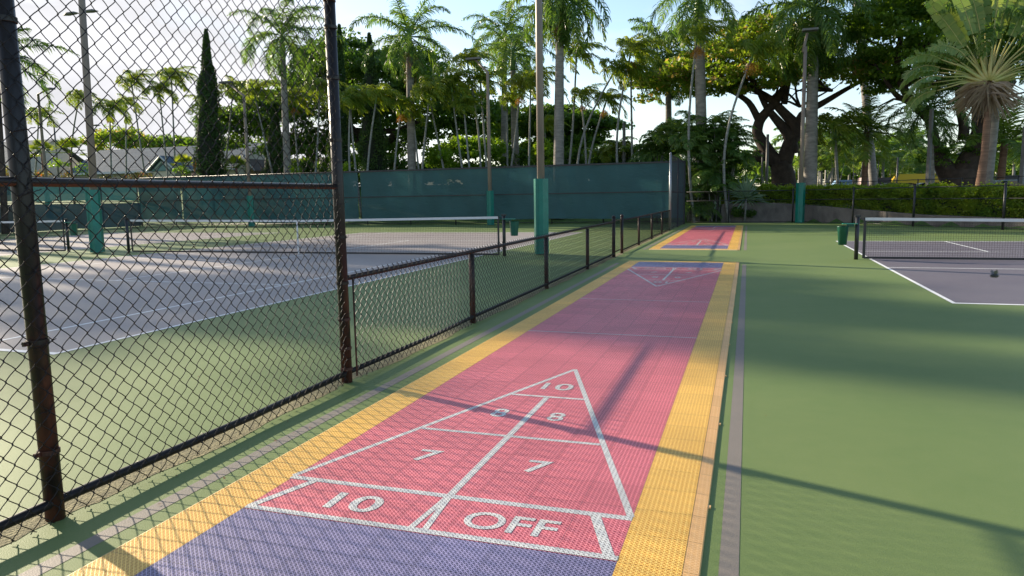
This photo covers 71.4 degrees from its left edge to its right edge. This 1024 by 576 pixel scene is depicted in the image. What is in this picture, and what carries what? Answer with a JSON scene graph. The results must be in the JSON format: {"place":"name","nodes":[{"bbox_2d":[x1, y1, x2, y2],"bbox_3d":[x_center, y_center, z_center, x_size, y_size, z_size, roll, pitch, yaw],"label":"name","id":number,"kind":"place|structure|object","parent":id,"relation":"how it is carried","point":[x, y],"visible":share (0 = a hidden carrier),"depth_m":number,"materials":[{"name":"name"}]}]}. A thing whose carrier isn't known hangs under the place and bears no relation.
{"place":"outdoors","nodes":[
{"label":"outdoors","id":0,"kind":"place"},
{"bbox_2d":[78,123,166,152],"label":"round tree","id":1,"kind":"object","parent":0,"point":[118,133],"visible":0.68,"depth_m":116.51,"materials":[{"name":"green plant"}]},
{"bbox_2d":[134,134,259,148],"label":"round tree","id":2,"kind":"object","parent":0,"point":[187,140],"visible":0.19,"depth_m":118.90,"materials":[{"name":"green plant"}]},
{"bbox_2d":[0,187,1023,233],"bbox_3d":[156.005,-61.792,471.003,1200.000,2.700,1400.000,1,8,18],"label":"ground","id":3,"kind":"structure","parent":0,"point":[581,221],"depth_m":44.78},
{"bbox_2d":[0,26,79,233],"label":"royal palm","id":4,"kind":"object","parent":3,"relation":"on","point":[36,68],"visible":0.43,"depth_m":40.65,"materials":[{"name":"green plant"}]},
{"bbox_2d":[4,139,83,177],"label":"house","id":5,"kind":"structure","parent":3,"relation":"on","point":[64,157],"depth_m":82.41,"materials":[{"name":"grey"}]},
{"bbox_2d":[26,106,64,175],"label":"slender palm","id":6,"kind":"object","parent":3,"relation":"on","point":[44,114],"visible":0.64,"depth_m":62.39,"materials":[{"name":"green plant"}]},
{"bbox_2d":[37,87,55,203],"bbox_3d":[-33.280,-9.325,51.405,1.687,9.866,0.412,1,8,18],"label":"light pole","id":7,"kind":"object","parent":3,"relation":"on","point":[42,135],"visible":0.29,"depth_m":51.33,"materials":[{"name":"grey metal"}]},
{"bbox_2d":[51,136,87,203],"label":"fan leaf palm","id":8,"kind":"object","parent":3,"relation":"on","point":[68,144],"visible":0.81,"depth_m":60.73,"materials":[{"name":"green plant"}]},
{"bbox_2d":[64,89,102,173],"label":"slender palm","id":9,"kind":"object","parent":3,"relation":"on","point":[75,97],"visible":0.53,"depth_m":60.46,"materials":[{"name":"green plant"}]},
{"bbox_2d":[92,97,141,175],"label":"slender palm","id":10,"kind":"object","parent":3,"relation":"on","point":[109,104],"visible":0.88,"depth_m":59.72,"materials":[{"name":"green plant"}]},
{"bbox_2d":[114,93,149,176],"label":"slender palm","id":11,"kind":"object","parent":3,"relation":"on","point":[131,100],"visible":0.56,"depth_m":68.40,"materials":[{"name":"green plant"}]},
{"bbox_2d":[115,68,159,177],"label":"slender palm","id":12,"kind":"object","parent":3,"relation":"on","point":[130,78],"visible":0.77,"depth_m":63.79,"materials":[{"name":"green plant"}]},
{"bbox_2d":[141,80,186,176],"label":"slender palm","id":13,"kind":"object","parent":3,"relation":"on","point":[158,87],"visible":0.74,"depth_m":62.91,"materials":[{"name":"green plant"}]},
{"bbox_2d":[65,142,264,191],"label":"house","id":14,"kind":"structure","parent":3,"relation":"on","point":[119,168],"depth_m":79.56,"materials":[{"name":"grey"}]},
{"bbox_2d":[156,66,197,176],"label":"slender palm","id":15,"kind":"object","parent":3,"relation":"on","point":[175,76],"visible":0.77,"depth_m":62.23,"materials":[{"name":"green plant"}]},
{"bbox_2d":[191,28,229,175],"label":"cypress","id":16,"kind":"object","parent":3,"relation":"on","point":[203,133],"visible":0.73,"depth_m":54.34,"materials":[{"name":"green plant"}]},
{"bbox_2d":[217,75,257,174],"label":"slender palm","id":17,"kind":"object","parent":3,"relation":"on","point":[236,83],"visible":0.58,"depth_m":57.88,"materials":[{"name":"green plant"}]},
{"bbox_2d":[239,79,287,173],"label":"slender palm","id":18,"kind":"object","parent":3,"relation":"on","point":[256,87],"visible":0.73,"depth_m":54.20,"materials":[{"name":"green plant"}]},
{"bbox_2d":[261,103,283,173],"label":"cypress","id":19,"kind":"object","parent":3,"relation":"on","point":[277,147],"visible":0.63,"depth_m":55.19,"materials":[{"name":"green plant"}]},
{"bbox_2d":[227,0,351,172],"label":"royal palm","id":20,"kind":"object","parent":3,"relation":"on","point":[276,57],"visible":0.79,"depth_m":50.88,"materials":[{"name":"green plant"}]},
{"bbox_2d":[276,84,328,172],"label":"slender palm","id":21,"kind":"object","parent":3,"relation":"on","point":[295,90],"visible":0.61,"depth_m":54.13,"materials":[{"name":"green plant"}]},
{"bbox_2d":[303,77,348,171],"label":"slender palm","id":22,"kind":"object","parent":3,"relation":"on","point":[317,83],"visible":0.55,"depth_m":48.95,"materials":[{"name":"green plant"}]},
{"bbox_2d":[325,24,352,171],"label":"cypress","id":23,"kind":"object","parent":3,"relation":"on","point":[342,78],"visible":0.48,"depth_m":53.18,"materials":[{"name":"green plant"}]},
{"bbox_2d":[188,27,510,171],"bbox_3d":[-14.323,-16.502,65.593,30.631,13.201,16.570,1,8,18],"label":"spreading tree","id":24,"kind":"object","parent":3,"relation":"on","point":[353,58],"visible":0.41,"depth_m":61.88,"materials":[{"name":"green plant"}]},
{"bbox_2d":[339,91,381,170],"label":"slender palm","id":25,"kind":"object","parent":3,"relation":"on","point":[358,95],"visible":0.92,"depth_m":47.41,"materials":[{"name":"green plant"}]},
{"bbox_2d":[339,84,383,218],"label":"slender palm","id":26,"kind":"object","parent":3,"relation":"on","point":[355,88],"visible":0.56,"depth_m":47.89,"materials":[{"name":"green plant"}]},
{"bbox_2d":[356,32,389,186],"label":"cypress","id":27,"kind":"object","parent":3,"relation":"on","point":[378,159],"visible":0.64,"depth_m":51.22,"materials":[{"name":"green plant"}]},
{"bbox_2d":[363,82,409,170],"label":"slender palm","id":28,"kind":"object","parent":3,"relation":"on","point":[379,90],"visible":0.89,"depth_m":46.79,"materials":[{"name":"green plant"}]},
{"bbox_2d":[387,154,407,169],"bbox_3d":[-8.567,-8.849,55.363,3.832,3.053,3.611,1,8,18],"label":"shrub","id":29,"kind":"object","parent":3,"relation":"on","point":[402,164],"visible":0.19,"depth_m":54.60,"materials":[{"name":"green plant"}]},
{"bbox_2d":[390,94,426,169],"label":"slender palm","id":30,"kind":"object","parent":3,"relation":"on","point":[400,101],"visible":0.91,"depth_m":47.26,"materials":[{"name":"green plant"}]},
{"bbox_2d":[138,161,683,225],"bbox_3d":[-8.532,-5.654,44.712,37.735,3.422,0.259,1,8,18],"label":"windscreen fence","id":31,"kind":"object","parent":3,"relation":"on","point":[603,191],"visible":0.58,"depth_m":43.09,"materials":[{"name":"teal fabric"}]},
{"bbox_2d":[348,0,477,168],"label":"royal palm","id":32,"kind":"object","parent":3,"relation":"on","point":[410,67],"visible":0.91,"depth_m":47.43,"materials":[{"name":"green plant"}]},
{"bbox_2d":[402,104,438,168],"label":"slender palm","id":33,"kind":"object","parent":3,"relation":"on","point":[417,114],"visible":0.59,"depth_m":48.29,"materials":[{"name":"green plant"}]},
{"bbox_2d":[410,78,462,168],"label":"slender palm","id":34,"kind":"object","parent":3,"relation":"on","point":[428,87],"visible":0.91,"depth_m":45.88,"materials":[{"name":"green plant"}]},
{"bbox_2d":[411,71,461,167],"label":"slender palm","id":35,"kind":"object","parent":3,"relation":"on","point":[430,79],"visible":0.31,"depth_m":47.18,"materials":[{"name":"green plant"}]},
{"bbox_2d":[433,67,490,167],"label":"slender palm","id":36,"kind":"object","parent":3,"relation":"on","point":[457,82],"visible":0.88,"depth_m":45.65,"materials":[{"name":"green plant"}]},
{"bbox_2d":[450,93,491,166],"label":"slender palm","id":37,"kind":"object","parent":3,"relation":"on","point":[467,103],"visible":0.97,"depth_m":45.37,"materials":[{"name":"green plant"}]},
{"bbox_2d":[452,43,503,166],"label":"slender palm","id":38,"kind":"object","parent":3,"relation":"on","point":[473,52],"visible":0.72,"depth_m":46.22,"materials":[{"name":"green plant"}]},
{"bbox_2d":[421,135,553,167],"bbox_3d":[-1.759,-8.610,49.148,9.469,4.256,5.381,1,8,18],"label":"bush","id":39,"kind":"object","parent":3,"relation":"on","point":[447,151],"visible":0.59,"depth_m":48.64,"materials":[{"name":"green plant"}]},
{"bbox_2d":[466,66,511,166],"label":"slender palm","id":40,"kind":"object","parent":3,"relation":"on","point":[482,78],"visible":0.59,"depth_m":46.42,"materials":[{"name":"green plant"}]},
{"bbox_2d":[461,0,544,165],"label":"royal palm","id":41,"kind":"object","parent":3,"relation":"on","point":[510,26],"visible":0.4,"depth_m":56.26,"materials":[{"name":"green plant"}]},
{"bbox_2d":[491,143,531,165],"bbox_3d":[0.029,-8.910,52.274,3.569,3.581,3.487,-6,9,-35],"label":"shrub","id":42,"kind":"object","parent":3,"relation":"on","point":[523,152],"visible":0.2,"depth_m":52.16,"materials":[{"name":"green plant"}]},
{"bbox_2d":[0,222,1023,575],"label":"green court surface","id":43,"kind":"object","parent":3,"relation":"on","point":[882,426],"visible":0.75,"depth_m":5.60,"materials":[{"name":"green paint"}]},
{"bbox_2d":[0,218,69,251],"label":"court net","id":44,"kind":"object","parent":43,"relation":"on","point":[63,239],"visible":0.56,"depth_m":24.25,"materials":[{"name":"black fabric"}]},
{"bbox_2d":[0,176,141,232],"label":"side windscreen fence","id":45,"kind":"object","parent":43,"relation":"on","point":[117,215],"visible":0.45,"depth_m":45.81,"materials":[{"name":"teal fabric"}]},
{"bbox_2d":[78,0,104,252],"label":"light pole","id":46,"kind":"object","parent":43,"relation":"on","point":[94,226],"visible":0.84,"depth_m":22.91,"materials":[{"name":"grey metal"}]},
{"bbox_2d":[219,81,254,225],"bbox_3d":[-17.855,-8.680,46.381,1.943,9.322,0.412,1,8,18],"label":"light pole","id":47,"kind":"object","parent":43,"relation":"on","point":[250,209],"visible":0.67,"depth_m":46.15,"materials":[{"name":"grey metal"}]},
{"bbox_2d":[0,232,578,353],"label":"purple court surface","id":48,"kind":"object","parent":43,"relation":"on","point":[8,296],"visible":0.67,"depth_m":14.99,"materials":[{"name":"paint"}]},
{"bbox_2d":[0,232,1023,353],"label":"court lines","id":49,"kind":"object","parent":48,"relation":"on","point":[926,288],"visible":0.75,"depth_m":13.57,"materials":[{"name":"white paint"}]},
{"bbox_2d":[124,214,505,255],"bbox_3d":[-6.379,-1.572,21.227,13.100,1.125,0.090,1,8,18],"label":"court net","id":50,"kind":"object","parent":43,"relation":"on","point":[372,220],"visible":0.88,"depth_m":20.93,"materials":[{"name":"black fabric"}]},
{"bbox_2d":[0,231,668,546],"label":"dirt strip","id":51,"kind":"object","parent":43,"relation":"on","point":[30,523],"visible":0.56,"depth_m":4.65,"materials":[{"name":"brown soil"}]},
{"bbox_2d":[0,0,353,543],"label":"tall chain link fence","id":52,"kind":"object","parent":51,"relation":"on","point":[20,181],"visible":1,"depth_m":3.91,"materials":[{"name":"black metal"}]},
{"bbox_2d":[348,215,615,376],"bbox_3d":[0.607,-0.533,12.235,0.107,1.078,12.962,1,8,18],"label":"chain link fence","id":53,"kind":"object","parent":51,"relation":"on","point":[474,314],"visible":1,"depth_m":8.85,"materials":[{"name":"black metal"}]},
{"bbox_2d":[620,210,670,252],"bbox_3d":[4.967,-2.265,25.405,0.094,1.072,12.677,1,8,18],"label":"chain link fence","id":54,"kind":"object","parent":51,"relation":"on","point":[652,222],"visible":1,"depth_m":23.67,"materials":[{"name":"black metal"}]},
{"bbox_2d":[17,226,746,575],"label":"old painted stripes","id":55,"kind":"object","parent":43,"relation":"on","point":[729,540],"visible":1,"depth_m":4.16,"materials":[{"name":"grey paint"}]},
{"bbox_2d":[68,261,738,575],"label":"shuffleboard court","id":56,"kind":"object","parent":43,"relation":"on","point":[567,435],"visible":1,"depth_m":4.08,"materials":[{"name":"red tile"}]},
{"bbox_2d":[465,57,493,224],"bbox_3d":[-1.816,-8.386,41.107,1.475,9.518,0.412,1,8,18],"label":"light pole","id":57,"kind":"object","parent":43,"relation":"on","point":[490,201],"visible":0.95,"depth_m":40.94,"materials":[{"name":"brown paint"}]},
{"bbox_2d":[534,0,548,254],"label":"light pole","id":58,"kind":"object","parent":43,"relation":"on","point":[541,221],"visible":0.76,"depth_m":19.20,"materials":[{"name":"brown paint"}]},
{"bbox_2d":[669,152,685,230],"bbox_3d":[8.110,-4.688,34.806,0.112,3.422,7.506,1,8,18],"label":"tall chain link fence","id":59,"kind":"object","parent":43,"relation":"on","point":[676,184],"visible":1,"depth_m":33.95,"materials":[{"name":"metal"}]},
{"bbox_2d":[649,225,742,249],"bbox_3d":[7.725,-2.112,28.030,2.550,0.020,16.510,1,8,18],"label":"shuffleboard court","id":60,"kind":"object","parent":43,"relation":"on","point":[717,237],"visible":1,"depth_m":24.79,"materials":[{"name":"red tile"}]},
{"bbox_2d":[795,27,818,222],"bbox_3d":[15.261,-8.323,36.951,0.800,9.858,0.500,1,8,18],"label":"light pole","id":61,"kind":"object","parent":43,"relation":"on","point":[800,203],"visible":1,"depth_m":37.06,"materials":[{"name":"grey metal"}]},
{"bbox_2d":[686,182,1023,229],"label":"boundary fence","id":62,"kind":"object","parent":43,"relation":"on","point":[1004,198],"visible":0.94,"depth_m":33.03,"materials":[{"name":"black paint"}]},
{"bbox_2d":[836,241,1023,303],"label":"slate court surface","id":63,"kind":"object","parent":43,"relation":"on","point":[955,281],"visible":1,"depth_m":14.35,"materials":[{"name":"paint"}]},
{"bbox_2d":[854,215,1023,259],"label":"court net","id":64,"kind":"object","parent":63,"relation":"on","point":[856,242],"visible":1,"depth_m":16.03,"materials":[{"name":"black fabric"}]},
{"bbox_2d":[837,223,857,244],"bbox_3d":[7.786,-1.253,16.578,0.437,0.498,0.274,1,8,18],"label":"hanging bin","id":65,"kind":"object","parent":64,"relation":"attached to","point":[842,231],"visible":1,"depth_m":16.52,"materials":[{"name":"green plastic"}]},
{"bbox_2d":[497,92,529,165],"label":"slender palm","id":66,"kind":"object","parent":3,"relation":"on","point":[506,101],"visible":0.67,"depth_m":48.39,"materials":[{"name":"green plant"}]},
{"bbox_2d":[475,23,554,165],"bbox_3d":[0.437,-13.332,51.405,6.951,11.540,7.117,1,8,18],"label":"royal palm","id":67,"kind":"object","parent":3,"relation":"on","point":[511,53],"visible":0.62,"depth_m":50.71,"materials":[{"name":"green plant"}]},
{"bbox_2d":[502,72,549,165],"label":"slender palm","id":68,"kind":"object","parent":3,"relation":"on","point":[517,88],"visible":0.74,"depth_m":46.50,"materials":[{"name":"green plant"}]},
{"bbox_2d":[514,65,569,164],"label":"slender palm","id":69,"kind":"object","parent":3,"relation":"on","point":[531,78],"visible":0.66,"depth_m":45.26,"materials":[{"name":"green plant"}]},
{"bbox_2d":[480,94,634,165],"bbox_3d":[4.381,-14.739,66.286,16.350,7.991,11.064,1,8,18],"label":"spreading tree","id":70,"kind":"object","parent":3,"relation":"on","point":[607,124],"visible":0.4,"depth_m":63.96,"materials":[{"name":"green plant"}]},
{"bbox_2d":[506,0,611,164],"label":"royal palm","id":71,"kind":"object","parent":3,"relation":"on","point":[560,18],"visible":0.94,"depth_m":42.63,"materials":[{"name":"green plant"}]},
{"bbox_2d":[564,147,587,163],"bbox_3d":[4.451,-8.387,51.037,3.525,3.271,3.577,-5,8,-30],"label":"shrub","id":72,"kind":"object","parent":3,"relation":"on","point":[574,155],"visible":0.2,"depth_m":50.37,"materials":[{"name":"green plant"}]},
{"bbox_2d":[564,39,615,163],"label":"slender palm","id":73,"kind":"object","parent":3,"relation":"on","point":[585,56],"visible":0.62,"depth_m":45.52,"materials":[{"name":"green plant"}]},
{"bbox_2d":[570,83,611,163],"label":"slender palm","id":74,"kind":"object","parent":3,"relation":"on","point":[587,91],"visible":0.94,"depth_m":45.62,"materials":[{"name":"green plant"}]},
{"bbox_2d":[583,136,638,162],"bbox_3d":[7.522,-8.948,49.757,4.522,3.123,3.892,4,9,34],"label":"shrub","id":75,"kind":"object","parent":3,"relation":"on","point":[605,149],"visible":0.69,"depth_m":48.85,"materials":[{"name":"plant"}]},
{"bbox_2d":[588,88,634,163],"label":"slender palm","id":76,"kind":"object","parent":3,"relation":"on","point":[611,98],"visible":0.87,"depth_m":45.14,"materials":[{"name":"green plant"}]},
{"bbox_2d":[577,57,649,163],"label":"slender palm","id":77,"kind":"object","parent":3,"relation":"on","point":[618,70],"visible":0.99,"depth_m":43.58,"materials":[{"name":"green plant"}]},
{"bbox_2d":[621,59,663,161],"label":"slender palm","id":78,"kind":"object","parent":3,"relation":"on","point":[651,71],"visible":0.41,"depth_m":45.68,"materials":[{"name":"green plant"}]},
{"bbox_2d":[615,33,677,162],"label":"slender palm","id":79,"kind":"object","parent":3,"relation":"on","point":[636,50],"visible":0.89,"depth_m":43.07,"materials":[{"name":"green plant"}]},
{"bbox_2d":[628,119,695,161],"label":"spreading tree","id":80,"kind":"object","parent":3,"relation":"on","point":[656,146],"visible":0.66,"depth_m":44.14,"materials":[{"name":"green plant"}]},
{"bbox_2d":[619,17,722,141],"bbox_3d":[11.644,-13.770,51.853,7.401,11.769,7.277,1,8,18],"label":"royal palm","id":81,"kind":"object","parent":3,"relation":"on","point":[669,97],"visible":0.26,"depth_m":50.93,"materials":[{"name":"green plant"}]},
{"bbox_2d":[645,0,763,209],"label":"royal palm","id":82,"kind":"object","parent":3,"relation":"on","point":[697,10],"visible":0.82,"depth_m":41.29,"materials":[{"name":"green plant"}]},
{"bbox_2d":[679,18,741,222],"bbox_3d":[10.860,-9.101,39.362,3.380,11.052,3.004,1,8,18],"label":"slender palm","id":83,"kind":"object","parent":3,"relation":"on","point":[698,32],"visible":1,"depth_m":39.08,"materials":[{"name":"green plant"}]},
{"bbox_2d":[664,110,763,221],"bbox_3d":[11.715,-7.043,41.802,5.783,6.952,6.601,1,8,18],"label":"clumping palm","id":84,"kind":"object","parent":3,"relation":"on","point":[707,174],"visible":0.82,"depth_m":40.54,"materials":[{"name":"green plant"}]},
{"bbox_2d":[724,175,772,220],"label":"fan palm","id":85,"kind":"object","parent":3,"relation":"on","point":[745,187],"visible":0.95,"depth_m":39.22,"materials":[{"name":"green plant"}]},
{"bbox_2d":[722,31,800,222],"bbox_3d":[13.460,-8.589,38.948,3.562,10.082,3.042,-1,7,2],"label":"slender palm","id":86,"kind":"object","parent":3,"relation":"on","point":[754,49],"visible":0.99,"depth_m":38.50,"materials":[{"name":"green plant"}]},
{"bbox_2d":[628,8,911,187],"bbox_3d":[16.191,-11.606,45.929,16.819,11.337,11.675,5,9,41],"label":"spreading tree","id":87,"kind":"object","parent":3,"relation":"on","point":[724,74],"visible":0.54,"depth_m":45.49,"materials":[{"name":"green plant"}]},
{"bbox_2d":[735,0,907,204],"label":"royal palm","id":88,"kind":"object","parent":3,"relation":"on","point":[825,36],"visible":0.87,"depth_m":39.70,"materials":[{"name":"green plant"}]},
{"bbox_2d":[683,155,1018,185],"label":"distant trees","id":89,"kind":"object","parent":3,"relation":"on","point":[1009,166],"visible":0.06,"depth_m":86.37,"materials":[{"name":"green plant"}]},
{"bbox_2d":[818,105,892,184],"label":"slender palm","id":90,"kind":"object","parent":3,"relation":"on","point":[836,125],"visible":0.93,"depth_m":40.66,"materials":[{"name":"green plant"}]},
{"bbox_2d":[839,0,877,185],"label":"royal palm","id":91,"kind":"object","parent":3,"relation":"on","point":[872,171],"visible":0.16,"depth_m":55.05,"materials":[{"name":"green plant"}]},
{"bbox_2d":[720,176,1023,205],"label":"fence","id":92,"kind":"object","parent":3,"relation":"on","point":[914,181],"visible":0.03,"depth_m":35.57,"materials":[{"name":"black paint"}]},
{"bbox_2d":[721,180,1023,217],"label":"hedge","id":93,"kind":"object","parent":3,"relation":"on","point":[1019,190],"visible":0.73,"depth_m":33.08,"materials":[{"name":"green plant"}]},
{"bbox_2d":[721,202,1023,226],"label":"retaining wall","id":94,"kind":"structure","parent":3,"relation":"on","point":[819,217],"depth_m":37.38,"materials":[{"name":"concrete"}]},
{"bbox_2d":[925,109,933,184],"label":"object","id":95,"kind":"object","parent":3,"relation":"on","point":[929,148],"visible":0.64,"depth_m":37.80,"materials":[{"name":"brown wood"}]},
{"bbox_2d":[837,0,1023,185],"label":"spreading tree","id":96,"kind":"object","parent":3,"relation":"on","point":[898,19],"visible":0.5,"depth_m":38.89,"materials":[{"name":"green plant"}]},
{"bbox_2d":[925,133,980,165],"bbox_3d":[24.525,-7.566,39.188,2.936,1.857,1.822,0,7,6],"label":"ivy","id":97,"kind":"object","parent":96,"relation":"attached to","point":[964,149],"visible":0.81,"depth_m":38.93,"materials":[{"name":"green plant"}]},
{"bbox_2d":[898,0,1023,185],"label":"fan palm","id":98,"kind":"object","parent":3,"relation":"on","point":[986,88],"visible":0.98,"depth_m":30.80,"materials":[{"name":"green plant"}]},
{"bbox_2d":[920,96,1023,179],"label":"coconut palm","id":99,"kind":"object","parent":3,"relation":"on","point":[1005,137],"visible":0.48,"depth_m":38.65,"materials":[{"name":"green plant"}]},
{"bbox_2d":[922,0,1023,184],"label":"palm tree","id":100,"kind":"object","parent":3,"relation":"on","point":[988,42],"visible":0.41,"depth_m":31.48,"materials":[{"name":"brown plant"}]},
{"bbox_2d":[1,0,1023,186],"label":"sky","id":101,"kind":"structure","parent":0,"point":[647,116],"materials":[{"name":"white"}]},
{"bbox_2d":[899,146,951,173],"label":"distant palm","id":102,"kind":"object","parent":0,"point":[919,166],"visible":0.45,"depth_m":71.87,"materials":[{"name":"green plant"}]},
{"label":"car park","id":103,"kind":"structure","parent":0,"visible":0},
{"bbox_2d":[793,134,926,183],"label":"clumping palm","id":104,"kind":"object","parent":103,"relation":"on","point":[829,157],"visible":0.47,"depth_m":60.32,"materials":[{"name":"green plant"}]},
{"bbox_2d":[823,91,924,185],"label":"coconut palm","id":105,"kind":"object","parent":103,"relation":"on","point":[870,135],"visible":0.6,"depth_m":41.53,"materials":[{"name":"green plant"}]},
{"bbox_2d":[852,133,915,177],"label":"distant palm","id":106,"kind":"object","parent":103,"relation":"on","point":[899,154],"visible":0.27,"depth_m":68.39,"materials":[{"name":"green plant"}]},
{"bbox_2d":[891,172,938,183],"bbox_3d":[34.586,-8.502,58.739,6.363,2.612,2.450,1,8,18],"label":"box truck","id":107,"kind":"object","parent":103,"relation":"on","point":[910,178],"visible":0.02,"depth_m":58.10,"materials":[{"name":"yellow paint"}]},
{"bbox_2d":[882,75,981,183],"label":"royal palm","id":108,"kind":"object","parent":103,"relation":"on","point":[942,119],"visible":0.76,"depth_m":38.46,"materials":[{"name":"green plant"}]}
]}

